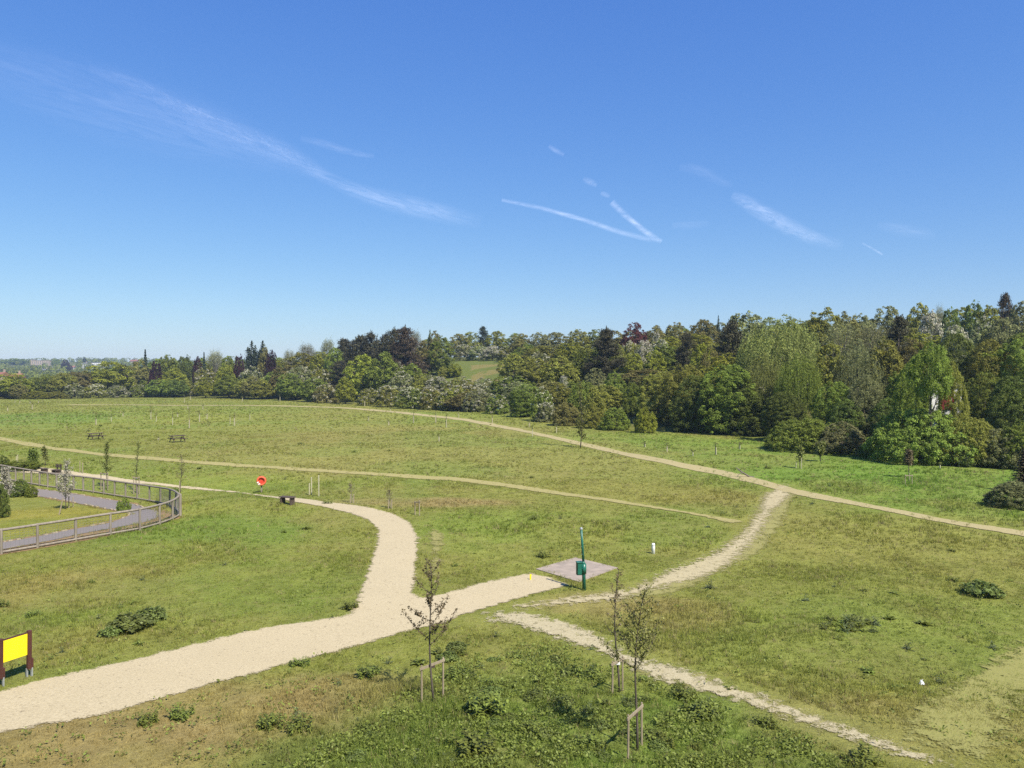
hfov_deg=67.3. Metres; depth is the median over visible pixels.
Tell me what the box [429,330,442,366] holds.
broadleaf tree
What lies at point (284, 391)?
broadleaf tree
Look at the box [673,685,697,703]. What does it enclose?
nettle plant
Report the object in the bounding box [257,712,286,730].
nettle plant
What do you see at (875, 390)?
broadleaf tree
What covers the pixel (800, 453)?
sapling
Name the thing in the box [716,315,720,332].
poplar tree
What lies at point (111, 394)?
hawthorn bush
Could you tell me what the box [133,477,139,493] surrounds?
tree stakes
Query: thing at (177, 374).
broadleaf tree
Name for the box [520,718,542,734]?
nettle plant
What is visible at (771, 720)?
nettle plant
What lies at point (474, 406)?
hawthorn bush
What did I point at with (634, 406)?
broadleaf tree
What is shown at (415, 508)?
tree stakes
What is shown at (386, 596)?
gravel path
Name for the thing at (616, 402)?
broadleaf tree
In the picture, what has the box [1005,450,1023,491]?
conifer bush
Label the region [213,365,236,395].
broadleaf tree
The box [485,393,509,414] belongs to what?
hawthorn bush
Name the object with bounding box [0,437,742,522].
grass path
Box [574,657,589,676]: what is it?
dock plant
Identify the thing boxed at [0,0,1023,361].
sky
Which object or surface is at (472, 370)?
ground
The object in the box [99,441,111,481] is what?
sapling
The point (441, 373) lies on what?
shrub
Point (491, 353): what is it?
blossom tree
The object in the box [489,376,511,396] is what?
broadleaf tree
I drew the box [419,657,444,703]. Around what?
tree stakes
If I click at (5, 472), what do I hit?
blossom sapling
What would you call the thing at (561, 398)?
broadleaf tree
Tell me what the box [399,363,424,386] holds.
broadleaf tree
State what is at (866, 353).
broadleaf tree
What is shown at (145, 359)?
spruce tree
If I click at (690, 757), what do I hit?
nettle plant
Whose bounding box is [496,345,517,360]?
hawthorn tree
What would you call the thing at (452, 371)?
broadleaf tree
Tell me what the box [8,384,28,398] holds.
broadleaf tree
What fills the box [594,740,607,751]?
nettle plant
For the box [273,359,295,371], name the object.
broadleaf tree
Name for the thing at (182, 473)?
sapling
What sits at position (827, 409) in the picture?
broadleaf tree
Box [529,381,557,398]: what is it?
broadleaf tree
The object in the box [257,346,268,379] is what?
broadleaf tree
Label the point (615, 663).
tree stakes
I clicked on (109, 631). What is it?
mallow plant
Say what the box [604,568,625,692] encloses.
sapling
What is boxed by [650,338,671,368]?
hawthorn tree
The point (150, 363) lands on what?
broadleaf tree
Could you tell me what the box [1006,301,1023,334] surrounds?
broadleaf tree
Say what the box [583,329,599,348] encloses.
broadleaf tree
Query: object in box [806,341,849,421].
broadleaf tree
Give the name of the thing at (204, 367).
spruce tree
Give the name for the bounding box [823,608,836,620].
dock plant
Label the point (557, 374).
broadleaf tree
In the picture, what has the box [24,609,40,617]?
nettle plant
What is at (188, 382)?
broadleaf tree
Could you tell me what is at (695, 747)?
nettle plant
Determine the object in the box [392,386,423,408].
hawthorn bush
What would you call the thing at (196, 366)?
broadleaf tree
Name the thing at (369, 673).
nettle plant
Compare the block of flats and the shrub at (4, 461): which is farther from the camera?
the block of flats
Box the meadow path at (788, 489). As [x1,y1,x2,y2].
[73,404,1023,535]
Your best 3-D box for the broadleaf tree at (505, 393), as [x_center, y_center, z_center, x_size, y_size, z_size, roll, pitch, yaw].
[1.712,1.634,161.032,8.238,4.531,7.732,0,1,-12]
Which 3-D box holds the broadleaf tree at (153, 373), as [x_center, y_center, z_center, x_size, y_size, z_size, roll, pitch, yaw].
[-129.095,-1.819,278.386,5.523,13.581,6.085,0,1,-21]
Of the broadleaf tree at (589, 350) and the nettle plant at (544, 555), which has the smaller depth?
the nettle plant at (544, 555)
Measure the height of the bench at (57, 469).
0.920 m
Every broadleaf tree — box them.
[0,358,28,364]
[0,373,35,398]
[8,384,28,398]
[31,376,54,396]
[45,372,80,395]
[50,359,59,365]
[61,360,69,370]
[71,372,91,395]
[74,373,99,395]
[83,361,135,393]
[128,359,148,384]
[135,380,146,393]
[144,378,167,396]
[147,360,162,396]
[148,359,164,370]
[156,354,179,380]
[158,368,190,386]
[160,380,180,396]
[168,380,190,396]
[175,381,192,394]
[176,354,193,384]
[176,359,193,371]
[192,356,201,382]
[192,361,219,381]
[194,377,214,397]
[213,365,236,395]
[213,374,240,397]
[217,355,233,378]
[231,378,250,398]
[233,353,244,378]
[239,376,266,398]
[249,379,275,399]
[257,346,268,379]
[260,371,283,397]
[263,350,276,377]
[268,365,302,397]
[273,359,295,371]
[274,373,305,399]
[283,352,317,376]
[296,377,328,401]
[307,351,329,378]
[322,347,344,384]
[335,376,357,403]
[338,354,379,395]
[363,351,399,394]
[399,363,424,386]
[409,374,430,395]
[412,340,436,371]
[416,374,441,385]
[427,336,456,372]
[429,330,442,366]
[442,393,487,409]
[447,364,462,376]
[448,334,469,356]
[459,332,485,355]
[482,331,507,349]
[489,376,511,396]
[495,353,524,378]
[501,381,531,401]
[502,333,525,350]
[508,333,530,353]
[508,383,543,416]
[510,344,538,363]
[513,356,547,384]
[520,345,563,362]
[529,332,551,346]
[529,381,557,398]
[536,332,569,355]
[539,358,580,374]
[540,356,580,386]
[548,382,571,411]
[554,341,582,362]
[558,380,599,401]
[565,329,591,352]
[566,381,592,416]
[569,348,591,382]
[573,358,619,374]
[578,344,595,362]
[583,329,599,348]
[583,384,626,409]
[583,385,611,417]
[584,368,607,388]
[591,344,621,358]
[593,330,626,345]
[603,371,626,395]
[609,345,625,373]
[614,368,681,391]
[619,322,647,352]
[619,352,642,373]
[621,383,639,415]
[636,371,681,419]
[642,350,667,377]
[645,325,666,345]
[648,336,690,362]
[651,347,693,373]
[657,363,706,424]
[663,322,684,345]
[667,327,692,347]
[668,375,721,431]
[685,322,702,342]
[688,334,718,357]
[688,342,710,393]
[690,319,717,349]
[692,364,759,433]
[694,352,746,406]
[697,347,721,380]
[700,342,737,360]
[703,322,724,342]
[712,332,745,350]
[717,310,772,348]
[721,388,773,435]
[732,339,780,389]
[737,320,754,332]
[760,319,785,331]
[760,391,809,435]
[769,336,828,387]
[778,318,803,330]
[788,329,829,343]
[795,320,832,333]
[799,307,847,369]
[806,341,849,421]
[809,380,856,439]
[829,399,866,441]
[834,310,865,375]
[844,374,887,439]
[849,312,875,339]
[851,336,894,373]
[861,336,905,408]
[866,398,898,435]
[869,306,908,346]
[883,332,958,373]
[884,371,929,434]
[885,338,929,394]
[891,361,925,452]
[903,340,953,456]
[906,302,932,350]
[912,346,959,382]
[913,312,955,344]
[935,361,970,449]
[937,333,987,409]
[939,306,961,350]
[945,307,977,332]
[958,371,1009,434]
[959,299,985,348]
[961,337,1020,416]
[969,349,1023,389]
[974,305,1002,346]
[981,308,1016,326]
[983,317,1023,358]
[985,375,1023,447]
[990,337,1023,418]
[991,333,1023,357]
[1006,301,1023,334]
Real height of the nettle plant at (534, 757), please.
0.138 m
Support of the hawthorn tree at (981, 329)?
on the ground at (472, 370)
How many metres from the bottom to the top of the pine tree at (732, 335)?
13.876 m
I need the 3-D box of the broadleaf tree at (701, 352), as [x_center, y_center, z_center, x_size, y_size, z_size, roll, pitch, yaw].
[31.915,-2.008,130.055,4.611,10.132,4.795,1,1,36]
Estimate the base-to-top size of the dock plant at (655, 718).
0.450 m
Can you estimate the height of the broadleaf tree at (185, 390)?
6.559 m
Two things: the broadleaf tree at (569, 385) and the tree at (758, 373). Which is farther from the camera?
the broadleaf tree at (569, 385)
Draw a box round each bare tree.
[205,347,226,376]
[282,350,296,364]
[295,340,317,363]
[318,336,334,358]
[412,327,421,353]
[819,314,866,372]
[844,318,892,362]
[934,301,944,324]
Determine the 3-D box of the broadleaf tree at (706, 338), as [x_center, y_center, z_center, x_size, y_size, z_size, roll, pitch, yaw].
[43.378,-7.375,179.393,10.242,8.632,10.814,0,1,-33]
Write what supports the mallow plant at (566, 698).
on the ground at (472, 370)
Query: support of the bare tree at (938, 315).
on the ground at (472, 370)
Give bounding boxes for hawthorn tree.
[63,383,86,398]
[189,367,216,394]
[238,365,265,382]
[283,365,312,397]
[308,367,333,398]
[312,383,339,402]
[373,385,402,407]
[386,370,414,397]
[387,361,406,391]
[417,363,433,375]
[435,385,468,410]
[453,344,471,359]
[467,344,487,359]
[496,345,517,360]
[529,351,551,376]
[530,387,553,420]
[621,340,636,369]
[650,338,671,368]
[940,324,973,376]
[969,314,1001,355]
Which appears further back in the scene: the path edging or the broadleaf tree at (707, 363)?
the broadleaf tree at (707, 363)
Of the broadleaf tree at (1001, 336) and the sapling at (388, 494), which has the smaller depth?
the sapling at (388, 494)
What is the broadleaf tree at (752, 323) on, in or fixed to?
on the ground at (472, 370)
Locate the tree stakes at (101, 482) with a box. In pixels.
[100,472,107,490]
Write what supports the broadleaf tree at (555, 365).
on the ground at (472, 370)
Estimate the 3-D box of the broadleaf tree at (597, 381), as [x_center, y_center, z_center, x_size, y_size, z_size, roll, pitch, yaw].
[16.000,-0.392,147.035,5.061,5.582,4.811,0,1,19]
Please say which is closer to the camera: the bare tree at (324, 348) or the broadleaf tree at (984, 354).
the broadleaf tree at (984, 354)
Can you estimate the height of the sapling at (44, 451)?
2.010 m
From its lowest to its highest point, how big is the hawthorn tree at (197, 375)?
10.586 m
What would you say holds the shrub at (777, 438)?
on the ground at (472, 370)
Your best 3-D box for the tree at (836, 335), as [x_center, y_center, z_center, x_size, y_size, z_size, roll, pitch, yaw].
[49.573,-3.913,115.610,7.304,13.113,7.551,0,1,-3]
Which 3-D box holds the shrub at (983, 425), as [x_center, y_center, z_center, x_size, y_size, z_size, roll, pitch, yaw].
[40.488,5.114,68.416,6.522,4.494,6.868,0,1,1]
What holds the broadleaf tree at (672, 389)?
on the ground at (472, 370)
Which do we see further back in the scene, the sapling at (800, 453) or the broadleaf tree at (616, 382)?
the broadleaf tree at (616, 382)
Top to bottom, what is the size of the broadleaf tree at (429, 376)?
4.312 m
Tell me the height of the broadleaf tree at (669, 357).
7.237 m
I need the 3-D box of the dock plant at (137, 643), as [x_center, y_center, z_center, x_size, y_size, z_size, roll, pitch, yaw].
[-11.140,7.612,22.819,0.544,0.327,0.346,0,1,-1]
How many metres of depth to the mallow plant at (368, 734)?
16.94 m
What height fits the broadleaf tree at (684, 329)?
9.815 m
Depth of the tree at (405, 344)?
226.55 m
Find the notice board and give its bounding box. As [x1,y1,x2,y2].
[0,630,33,686]
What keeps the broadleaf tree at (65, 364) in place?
on the ground at (472, 370)
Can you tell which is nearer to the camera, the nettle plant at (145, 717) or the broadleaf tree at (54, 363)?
the nettle plant at (145, 717)
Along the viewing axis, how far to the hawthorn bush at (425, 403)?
172.56 m
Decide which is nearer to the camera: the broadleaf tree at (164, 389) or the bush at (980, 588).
the bush at (980, 588)
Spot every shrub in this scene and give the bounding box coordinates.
[0,455,11,468]
[0,483,10,516]
[2,459,42,471]
[10,479,29,496]
[18,391,52,398]
[24,485,38,497]
[38,391,71,398]
[115,497,131,510]
[437,366,450,377]
[551,402,583,425]
[574,405,606,428]
[596,407,630,430]
[633,407,657,432]
[762,418,850,453]
[813,421,865,455]
[858,438,888,457]
[862,408,986,466]
[927,416,1002,466]
[940,438,975,466]
[969,427,1023,468]
[981,481,1023,509]
[993,422,1023,469]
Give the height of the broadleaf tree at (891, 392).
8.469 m
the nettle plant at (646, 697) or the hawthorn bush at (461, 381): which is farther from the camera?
the hawthorn bush at (461, 381)
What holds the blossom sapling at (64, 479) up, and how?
on the ground at (472, 370)
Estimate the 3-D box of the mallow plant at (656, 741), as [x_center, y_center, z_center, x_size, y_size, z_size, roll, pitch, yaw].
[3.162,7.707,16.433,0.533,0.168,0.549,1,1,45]
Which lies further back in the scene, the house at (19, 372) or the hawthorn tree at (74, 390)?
the house at (19, 372)
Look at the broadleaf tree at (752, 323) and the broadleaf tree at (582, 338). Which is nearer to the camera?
the broadleaf tree at (752, 323)
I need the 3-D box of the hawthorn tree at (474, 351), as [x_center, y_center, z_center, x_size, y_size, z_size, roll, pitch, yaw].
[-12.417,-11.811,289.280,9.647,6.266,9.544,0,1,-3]
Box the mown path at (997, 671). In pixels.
[893,640,1023,765]
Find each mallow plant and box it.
[96,624,125,637]
[106,612,156,631]
[136,605,167,620]
[345,748,368,762]
[360,724,376,732]
[362,730,376,739]
[436,650,459,661]
[447,641,467,650]
[461,671,476,680]
[481,753,500,765]
[485,686,503,694]
[486,656,496,661]
[486,717,502,725]
[503,712,517,721]
[521,689,544,700]
[532,727,558,739]
[549,654,561,661]
[549,693,576,706]
[560,669,572,676]
[581,749,595,758]
[591,719,610,730]
[596,752,613,763]
[621,697,639,707]
[624,727,639,735]
[632,728,651,741]
[646,729,661,736]
[648,738,670,752]
[706,711,722,720]
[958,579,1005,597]
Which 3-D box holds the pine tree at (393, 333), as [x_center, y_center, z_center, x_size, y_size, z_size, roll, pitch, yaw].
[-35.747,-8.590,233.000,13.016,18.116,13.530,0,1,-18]
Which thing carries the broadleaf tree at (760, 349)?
on the ground at (472, 370)
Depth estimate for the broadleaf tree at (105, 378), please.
283.22 m
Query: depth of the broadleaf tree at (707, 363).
125.18 m
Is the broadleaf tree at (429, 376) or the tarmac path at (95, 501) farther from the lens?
the broadleaf tree at (429, 376)
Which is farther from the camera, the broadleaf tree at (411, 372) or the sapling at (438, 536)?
the broadleaf tree at (411, 372)
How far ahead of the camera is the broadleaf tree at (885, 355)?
94.59 m
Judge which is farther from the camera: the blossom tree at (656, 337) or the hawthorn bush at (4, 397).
the hawthorn bush at (4, 397)
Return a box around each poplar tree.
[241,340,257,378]
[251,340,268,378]
[426,331,432,353]
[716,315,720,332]
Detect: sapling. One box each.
[0,465,15,504]
[27,448,38,462]
[40,446,48,465]
[55,459,77,508]
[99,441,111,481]
[133,441,140,474]
[175,454,187,492]
[348,481,355,496]
[386,488,393,503]
[401,558,457,701]
[426,524,444,575]
[575,377,586,445]
[597,580,663,750]
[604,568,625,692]
[796,446,803,467]
[813,440,825,461]
[903,448,913,472]
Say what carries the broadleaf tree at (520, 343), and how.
on the ground at (472, 370)
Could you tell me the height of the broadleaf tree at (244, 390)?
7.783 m
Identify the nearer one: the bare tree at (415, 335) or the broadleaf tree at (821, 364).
the broadleaf tree at (821, 364)
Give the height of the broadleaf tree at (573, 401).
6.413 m
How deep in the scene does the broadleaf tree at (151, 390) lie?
269.74 m
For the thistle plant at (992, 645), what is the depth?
22.61 m
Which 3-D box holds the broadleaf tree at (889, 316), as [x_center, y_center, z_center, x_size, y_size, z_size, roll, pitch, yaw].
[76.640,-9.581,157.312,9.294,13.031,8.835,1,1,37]
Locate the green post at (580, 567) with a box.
[576,527,585,590]
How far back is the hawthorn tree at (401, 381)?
199.50 m
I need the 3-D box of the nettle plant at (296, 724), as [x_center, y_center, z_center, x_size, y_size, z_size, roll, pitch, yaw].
[-4.819,7.705,17.426,0.689,0.346,0.766,0,1,-16]
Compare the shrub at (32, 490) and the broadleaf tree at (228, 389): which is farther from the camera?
the broadleaf tree at (228, 389)
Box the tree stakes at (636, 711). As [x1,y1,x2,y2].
[627,702,643,758]
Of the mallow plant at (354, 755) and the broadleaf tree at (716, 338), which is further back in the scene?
the broadleaf tree at (716, 338)
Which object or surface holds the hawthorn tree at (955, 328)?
on the ground at (472, 370)
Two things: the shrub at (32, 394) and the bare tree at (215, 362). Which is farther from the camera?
the bare tree at (215, 362)
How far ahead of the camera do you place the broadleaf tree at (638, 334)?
210.72 m
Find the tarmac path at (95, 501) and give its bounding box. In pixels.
[0,484,158,548]
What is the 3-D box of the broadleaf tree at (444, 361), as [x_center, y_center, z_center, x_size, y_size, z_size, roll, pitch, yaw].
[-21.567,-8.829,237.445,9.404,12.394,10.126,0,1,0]
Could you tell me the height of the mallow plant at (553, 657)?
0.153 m
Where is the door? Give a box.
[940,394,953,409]
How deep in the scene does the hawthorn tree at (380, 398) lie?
187.85 m
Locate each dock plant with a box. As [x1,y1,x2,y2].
[132,635,144,645]
[410,650,427,666]
[431,644,443,655]
[529,668,548,685]
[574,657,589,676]
[597,690,613,709]
[637,669,648,680]
[654,707,675,728]
[666,706,675,717]
[725,680,738,689]
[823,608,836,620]
[860,660,874,674]
[917,611,934,626]
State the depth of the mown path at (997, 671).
18.28 m
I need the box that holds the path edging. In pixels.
[3,487,154,541]
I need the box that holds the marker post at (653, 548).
[652,543,654,553]
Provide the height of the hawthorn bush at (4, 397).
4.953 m
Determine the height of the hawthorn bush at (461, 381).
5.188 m
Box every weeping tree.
[733,314,825,410]
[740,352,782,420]
[772,353,825,420]
[828,338,887,418]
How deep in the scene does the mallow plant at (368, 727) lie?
17.28 m
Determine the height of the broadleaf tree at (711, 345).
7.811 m
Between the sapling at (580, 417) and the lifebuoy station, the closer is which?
the lifebuoy station
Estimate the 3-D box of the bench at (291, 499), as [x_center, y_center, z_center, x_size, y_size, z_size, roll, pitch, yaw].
[-13.472,7.014,46.147,0.950,0.535,0.450,0,1,20]
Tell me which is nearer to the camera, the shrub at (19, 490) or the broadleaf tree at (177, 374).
the shrub at (19, 490)
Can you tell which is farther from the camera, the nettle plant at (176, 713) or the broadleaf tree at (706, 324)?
the broadleaf tree at (706, 324)
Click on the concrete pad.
(567, 568)
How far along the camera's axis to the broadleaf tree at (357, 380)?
215.62 m
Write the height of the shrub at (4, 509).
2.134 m
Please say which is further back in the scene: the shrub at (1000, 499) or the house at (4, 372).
the house at (4, 372)
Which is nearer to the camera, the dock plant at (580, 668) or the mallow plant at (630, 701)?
the mallow plant at (630, 701)
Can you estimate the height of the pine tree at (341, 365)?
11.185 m
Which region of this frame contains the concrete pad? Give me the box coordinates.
[536,557,617,581]
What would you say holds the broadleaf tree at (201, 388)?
on the ground at (472, 370)
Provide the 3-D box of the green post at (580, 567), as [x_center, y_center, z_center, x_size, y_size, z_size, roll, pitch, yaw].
[2.562,6.585,28.572,0.395,2.538,0.240,0,1,0]
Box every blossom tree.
[482,346,498,359]
[556,375,570,390]
[634,339,652,370]
[651,331,659,354]
[917,309,943,349]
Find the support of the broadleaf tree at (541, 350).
on the ground at (472, 370)
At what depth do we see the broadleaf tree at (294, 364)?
263.83 m
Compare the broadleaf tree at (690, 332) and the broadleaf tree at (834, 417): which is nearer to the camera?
the broadleaf tree at (834, 417)
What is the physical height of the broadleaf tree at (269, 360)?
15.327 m
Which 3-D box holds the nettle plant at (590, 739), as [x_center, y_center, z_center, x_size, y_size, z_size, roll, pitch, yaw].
[1.712,7.657,16.540,0.687,0.311,0.618,0,1,-16]
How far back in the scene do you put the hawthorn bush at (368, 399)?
196.82 m
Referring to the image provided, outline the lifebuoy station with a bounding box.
[256,476,265,492]
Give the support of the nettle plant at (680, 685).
on the ground at (472, 370)
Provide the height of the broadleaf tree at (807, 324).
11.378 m
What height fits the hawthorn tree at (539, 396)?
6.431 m
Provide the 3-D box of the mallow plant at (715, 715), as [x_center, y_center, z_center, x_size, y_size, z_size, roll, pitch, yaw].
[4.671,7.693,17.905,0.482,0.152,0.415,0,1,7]
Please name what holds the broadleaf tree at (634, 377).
on the ground at (472, 370)
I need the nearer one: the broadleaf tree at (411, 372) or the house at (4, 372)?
the broadleaf tree at (411, 372)
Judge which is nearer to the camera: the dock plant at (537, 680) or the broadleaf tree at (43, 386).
the dock plant at (537, 680)
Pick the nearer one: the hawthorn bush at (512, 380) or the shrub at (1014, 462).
the shrub at (1014, 462)
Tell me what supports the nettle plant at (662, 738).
on the ground at (472, 370)
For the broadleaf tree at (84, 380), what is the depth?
276.77 m
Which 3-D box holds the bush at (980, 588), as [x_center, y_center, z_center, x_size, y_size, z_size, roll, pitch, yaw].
[16.971,7.351,27.791,1.345,0.497,1.362,0,1,6]
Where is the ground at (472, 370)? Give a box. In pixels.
[0,356,1023,767]
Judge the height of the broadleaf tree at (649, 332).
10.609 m
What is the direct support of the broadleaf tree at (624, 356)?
on the ground at (472, 370)
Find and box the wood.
[0,357,244,378]
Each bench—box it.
[40,468,48,473]
[51,464,61,474]
[279,496,295,504]
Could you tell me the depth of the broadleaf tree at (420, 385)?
196.21 m
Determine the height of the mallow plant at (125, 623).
0.489 m
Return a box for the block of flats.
[31,360,53,365]
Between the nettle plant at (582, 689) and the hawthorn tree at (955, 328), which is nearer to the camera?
the nettle plant at (582, 689)
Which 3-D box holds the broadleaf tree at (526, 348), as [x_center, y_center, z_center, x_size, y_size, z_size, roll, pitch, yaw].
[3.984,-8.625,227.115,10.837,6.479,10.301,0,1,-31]
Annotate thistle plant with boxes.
[701,580,713,588]
[901,641,914,651]
[988,640,998,649]
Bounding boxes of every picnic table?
[87,433,105,438]
[167,435,187,442]
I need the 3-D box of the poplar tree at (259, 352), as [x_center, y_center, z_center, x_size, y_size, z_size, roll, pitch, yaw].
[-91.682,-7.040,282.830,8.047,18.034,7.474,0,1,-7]
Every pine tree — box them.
[323,360,355,394]
[328,338,353,373]
[338,334,368,374]
[353,330,382,371]
[377,329,409,372]
[377,332,400,372]
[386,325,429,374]
[475,326,491,352]
[582,325,628,379]
[668,332,697,387]
[712,319,752,391]
[877,314,917,374]
[993,292,1014,332]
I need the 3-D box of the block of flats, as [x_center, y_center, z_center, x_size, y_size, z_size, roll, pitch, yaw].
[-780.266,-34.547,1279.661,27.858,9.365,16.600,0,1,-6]
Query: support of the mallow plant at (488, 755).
on the ground at (472, 370)
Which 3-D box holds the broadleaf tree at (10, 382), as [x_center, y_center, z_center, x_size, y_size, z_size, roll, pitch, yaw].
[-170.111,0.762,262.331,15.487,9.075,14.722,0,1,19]
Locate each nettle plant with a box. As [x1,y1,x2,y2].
[0,598,10,607]
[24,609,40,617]
[136,707,158,727]
[164,702,195,721]
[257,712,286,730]
[283,712,313,735]
[289,656,309,668]
[341,600,358,611]
[355,664,379,681]
[439,663,469,682]
[450,727,497,760]
[454,647,467,655]
[465,687,508,720]
[469,709,489,720]
[479,674,499,686]
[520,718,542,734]
[529,753,541,762]
[536,549,551,558]
[574,728,607,749]
[576,683,590,694]
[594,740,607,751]
[637,693,651,703]
[656,731,674,748]
[673,680,687,688]
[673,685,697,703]
[680,694,717,724]
[685,752,702,766]
[690,740,701,750]
[755,711,778,728]
[840,741,884,767]
[947,575,959,581]
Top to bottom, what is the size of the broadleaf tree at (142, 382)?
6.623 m
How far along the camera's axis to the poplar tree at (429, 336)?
260.05 m
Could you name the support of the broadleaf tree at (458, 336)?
on the ground at (472, 370)
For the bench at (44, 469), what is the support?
on the gravel path at (386, 596)
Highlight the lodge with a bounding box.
[912,382,962,426]
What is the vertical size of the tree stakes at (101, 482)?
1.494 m
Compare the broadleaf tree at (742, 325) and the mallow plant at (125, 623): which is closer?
the mallow plant at (125, 623)
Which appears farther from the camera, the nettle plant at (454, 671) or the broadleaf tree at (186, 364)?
the broadleaf tree at (186, 364)
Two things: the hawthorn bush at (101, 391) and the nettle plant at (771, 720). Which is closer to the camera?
the nettle plant at (771, 720)
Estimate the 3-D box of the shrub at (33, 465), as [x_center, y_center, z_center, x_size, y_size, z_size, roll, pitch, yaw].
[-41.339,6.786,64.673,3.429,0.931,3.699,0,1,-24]
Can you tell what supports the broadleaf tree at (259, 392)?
on the ground at (472, 370)
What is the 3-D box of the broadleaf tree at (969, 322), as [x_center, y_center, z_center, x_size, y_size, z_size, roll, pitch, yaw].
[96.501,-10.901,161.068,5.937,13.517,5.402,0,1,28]
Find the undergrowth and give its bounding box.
[0,440,1023,767]
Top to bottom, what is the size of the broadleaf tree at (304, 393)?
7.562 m
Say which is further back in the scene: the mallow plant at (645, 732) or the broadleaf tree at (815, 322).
the broadleaf tree at (815, 322)
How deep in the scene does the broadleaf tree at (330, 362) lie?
246.02 m
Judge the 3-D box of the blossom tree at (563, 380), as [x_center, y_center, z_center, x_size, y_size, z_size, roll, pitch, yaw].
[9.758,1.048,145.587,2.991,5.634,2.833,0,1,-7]
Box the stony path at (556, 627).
[481,608,953,764]
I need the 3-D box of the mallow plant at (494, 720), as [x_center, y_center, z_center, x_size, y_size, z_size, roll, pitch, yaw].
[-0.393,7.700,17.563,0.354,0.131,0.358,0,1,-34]
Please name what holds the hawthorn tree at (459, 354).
on the ground at (472, 370)
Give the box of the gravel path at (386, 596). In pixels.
[0,466,567,731]
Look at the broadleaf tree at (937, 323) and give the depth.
184.65 m
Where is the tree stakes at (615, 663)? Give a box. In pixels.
[611,655,624,692]
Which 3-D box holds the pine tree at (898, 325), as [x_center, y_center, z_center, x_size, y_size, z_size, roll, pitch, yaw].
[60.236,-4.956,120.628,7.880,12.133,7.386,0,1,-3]
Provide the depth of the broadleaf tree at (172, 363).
295.68 m
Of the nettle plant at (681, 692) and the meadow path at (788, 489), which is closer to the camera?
the nettle plant at (681, 692)
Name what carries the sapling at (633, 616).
on the ground at (472, 370)
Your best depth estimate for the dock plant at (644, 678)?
20.18 m
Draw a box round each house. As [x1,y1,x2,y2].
[0,369,8,379]
[6,371,25,381]
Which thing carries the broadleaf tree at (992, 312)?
on the ground at (472, 370)
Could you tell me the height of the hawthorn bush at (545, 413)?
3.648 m
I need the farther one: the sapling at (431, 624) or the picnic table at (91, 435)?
the picnic table at (91, 435)
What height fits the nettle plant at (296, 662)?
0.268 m
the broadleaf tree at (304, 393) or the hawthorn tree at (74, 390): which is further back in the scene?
the hawthorn tree at (74, 390)
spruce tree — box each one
[142,349,149,389]
[201,352,206,378]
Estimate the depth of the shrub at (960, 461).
66.34 m
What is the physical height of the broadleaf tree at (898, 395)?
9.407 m
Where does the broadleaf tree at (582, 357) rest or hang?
on the ground at (472, 370)
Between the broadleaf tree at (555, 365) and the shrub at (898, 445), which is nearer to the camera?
the shrub at (898, 445)
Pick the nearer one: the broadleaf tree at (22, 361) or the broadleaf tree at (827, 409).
the broadleaf tree at (827, 409)
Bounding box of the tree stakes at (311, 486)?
[309,475,318,495]
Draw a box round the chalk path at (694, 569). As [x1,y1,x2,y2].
[513,485,792,608]
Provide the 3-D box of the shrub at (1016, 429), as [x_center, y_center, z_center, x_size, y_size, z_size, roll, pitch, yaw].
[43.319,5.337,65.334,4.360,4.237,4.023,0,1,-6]
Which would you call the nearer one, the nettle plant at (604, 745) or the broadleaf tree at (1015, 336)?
the nettle plant at (604, 745)
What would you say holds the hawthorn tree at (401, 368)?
on the ground at (472, 370)
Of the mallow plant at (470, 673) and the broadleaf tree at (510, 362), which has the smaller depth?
the mallow plant at (470, 673)
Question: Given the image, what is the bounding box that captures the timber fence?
[0,464,181,553]
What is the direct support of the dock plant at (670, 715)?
on the ground at (472, 370)
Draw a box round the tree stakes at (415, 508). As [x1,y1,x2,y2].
[414,500,419,515]
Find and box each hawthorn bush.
[0,386,17,398]
[81,383,107,397]
[106,385,129,397]
[128,384,152,397]
[356,388,377,405]
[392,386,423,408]
[410,391,445,405]
[418,386,443,409]
[423,377,448,393]
[443,375,473,393]
[455,383,480,400]
[460,389,491,411]
[472,377,492,396]
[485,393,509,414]
[497,375,535,393]
[534,402,553,422]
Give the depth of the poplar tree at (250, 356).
283.09 m
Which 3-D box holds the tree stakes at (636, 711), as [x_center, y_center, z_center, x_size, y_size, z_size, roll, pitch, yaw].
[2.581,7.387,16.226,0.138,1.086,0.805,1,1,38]
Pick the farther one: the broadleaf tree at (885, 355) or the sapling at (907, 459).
the broadleaf tree at (885, 355)
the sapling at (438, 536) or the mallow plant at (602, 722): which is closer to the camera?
the mallow plant at (602, 722)
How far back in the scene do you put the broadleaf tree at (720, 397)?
100.22 m
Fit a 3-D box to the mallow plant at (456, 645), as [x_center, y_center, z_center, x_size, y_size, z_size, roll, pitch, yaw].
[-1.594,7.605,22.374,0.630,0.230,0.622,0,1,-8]
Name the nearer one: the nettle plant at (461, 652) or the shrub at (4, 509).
the nettle plant at (461, 652)
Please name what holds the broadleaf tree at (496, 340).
on the ground at (472, 370)

